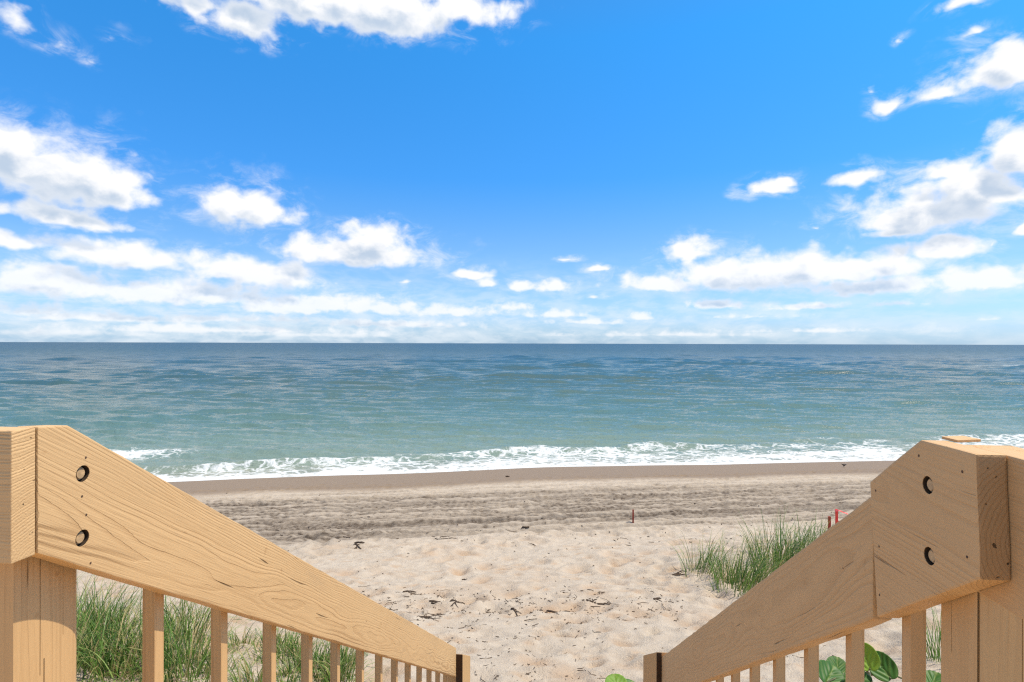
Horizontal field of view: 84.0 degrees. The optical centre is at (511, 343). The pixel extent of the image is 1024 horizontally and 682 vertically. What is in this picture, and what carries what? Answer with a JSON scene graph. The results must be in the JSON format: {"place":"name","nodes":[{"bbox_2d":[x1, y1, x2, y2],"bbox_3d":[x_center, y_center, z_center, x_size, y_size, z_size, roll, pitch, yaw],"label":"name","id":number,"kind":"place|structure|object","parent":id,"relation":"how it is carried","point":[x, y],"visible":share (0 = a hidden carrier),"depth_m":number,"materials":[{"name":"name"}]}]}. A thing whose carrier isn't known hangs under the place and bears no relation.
{"place":"outdoors","nodes":[
{"label":"outdoors","id":0,"kind":"place"},
{"bbox_2d":[76,461,940,681],"bbox_3d":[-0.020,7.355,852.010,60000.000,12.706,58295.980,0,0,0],"label":"beach","id":1,"kind":"structure","parent":0,"point":[564,503],"depth_m":13.45,"materials":[{"name":"beige sand"}]},
{"bbox_2d":[76,573,384,681],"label":"dune grass","id":2,"kind":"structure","parent":1,"relation":"on","point":[90,621],"depth_m":5.61,"materials":[{"name":"green plant"}]},
{"bbox_2d":[353,541,364,548],"bbox_3d":[-3.766,4.941,13.896,0.251,0.113,0.357,0,0,0],"label":"seaweed clump","id":3,"kind":"object","parent":1,"relation":"on","point":[355,543],"visible":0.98,"depth_m":13.93,"materials":[{"name":"brown plant"}]},
{"bbox_2d":[417,613,444,620],"bbox_3d":[-1.188,4.013,8.395,0.403,0.211,0.555,0,0,0],"label":"seaweed heap","id":4,"kind":"object","parent":1,"relation":"on","point":[430,617],"visible":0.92,"depth_m":8.32,"materials":[{"name":"brown plant"}]},
{"bbox_2d":[226,493,840,681],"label":"beach litter","id":5,"kind":"object","parent":1,"relation":"on","point":[529,603],"visible":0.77,"depth_m":8.73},
{"bbox_2d":[589,599,609,604],"bbox_3d":[1.369,4.067,9.011,0.332,0.098,0.290,0,0,0],"label":"seaweed clump","id":6,"kind":"object","parent":1,"relation":"on","point":[598,603],"visible":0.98,"depth_m":8.90,"materials":[{"name":"brown plant"}]},
{"bbox_2d":[605,674,633,681],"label":"sea grape plant","id":7,"kind":"object","parent":1,"relation":"on","point":[615,678],"visible":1,"depth_m":5.01,"materials":[{"name":"green plant"}]},
{"bbox_2d":[672,570,686,575],"bbox_3d":[3.133,4.243,10.466,0.451,0.075,0.165,0,0,-38],"label":"driftwood root","id":8,"kind":"object","parent":1,"relation":"on","point":[677,573],"visible":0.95,"depth_m":10.40,"materials":[{"name":"wood"}]},
{"bbox_2d":[665,529,739,576],"bbox_3d":[3.579,3.842,10.457,1.347,0.934,1.431,0,0,0],"label":"beach grass tuft","id":9,"kind":"object","parent":1,"relation":"on","point":[699,565],"visible":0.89,"depth_m":10.51,"materials":[{"name":"green plant"}]},
{"bbox_2d":[686,529,796,595],"bbox_3d":[3.929,3.725,9.598,1.875,1.004,1.755,0,0,0],"label":"beach grass tuft","id":10,"kind":"object","parent":1,"relation":"on","point":[745,574],"visible":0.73,"depth_m":9.65,"materials":[{"name":"green plant"}]},
{"bbox_2d":[727,502,824,573],"bbox_3d":[4.873,3.546,10.240,2.123,1.266,2.124,0,0,0],"label":"beach grass tuft","id":11,"kind":"object","parent":1,"relation":"on","point":[776,545],"visible":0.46,"depth_m":10.41,"materials":[{"name":"green plant"}]},
{"bbox_2d":[767,502,835,551],"bbox_3d":[5.829,3.630,10.818,1.732,1.153,1.878,0,0,0],"label":"beach grass tuft","id":12,"kind":"object","parent":1,"relation":"on","point":[813,534],"visible":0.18,"depth_m":11.01,"materials":[{"name":"green plant"}]},
{"bbox_2d":[828,516,830,527],"bbox_3d":[8.457,4.863,15.141,0.066,0.516,0.039,0,0,0],"label":"survey stake","id":13,"kind":"object","parent":1,"relation":"on","point":[829,522],"visible":0.62,"depth_m":15.12,"materials":[{"name":"red wood"}]},
{"bbox_2d":[835,509,847,523],"bbox_3d":[9.128,4.882,15.734,0.354,0.583,0.077,0,0,0],"label":"survey stake","id":14,"kind":"object","parent":1,"relation":"on","point":[836,515],"visible":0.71,"depth_m":15.72,"materials":[{"name":"red wood"}]},
{"bbox_2d":[819,642,940,681],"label":"sea grape plant","id":15,"kind":"object","parent":1,"relation":"on","point":[880,666],"visible":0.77,"depth_m":1.95,"materials":[{"name":"green plant"}]},
{"bbox_2d":[897,606,940,662],"bbox_3d":[4.772,3.092,6.176,1.232,0.871,1.302,0,0,-26],"label":"beach grass tuft","id":16,"kind":"object","parent":1,"relation":"on","point":[937,640],"visible":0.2,"depth_m":6.24,"materials":[{"name":"green plant"}]},
{"bbox_3d":[-1.042,2.309,1.412,4.140,2.284,5.382,0,0,0],"label":"wooden staircase","id":17,"kind":"object","parent":1,"relation":"on","visible":0},
{"bbox_2d":[0,425,469,681],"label":"stair railing","id":18,"kind":"object","parent":17,"relation":"attached to","point":[72,501],"visible":1,"depth_m":1.10,"materials":[{"name":"beige wood"}]},
{"bbox_2d":[643,436,1023,681],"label":"stair railing","id":19,"kind":"object","parent":17,"relation":"on","point":[927,524],"visible":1,"depth_m":1.03,"materials":[{"name":"beige wood"}]},
{"bbox_2d":[0,342,1023,481],"bbox_3d":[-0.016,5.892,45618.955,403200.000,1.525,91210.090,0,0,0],"label":"sea","id":20,"kind":"structure","parent":0,"point":[172,412],"depth_m":59.86,"materials":[{"name":"liquid"}]},
{"bbox_2d":[0,0,1023,344],"label":"sky","id":21,"kind":"structure","parent":0,"point":[179,171],"materials":[{"name":"blue"}]}
]}

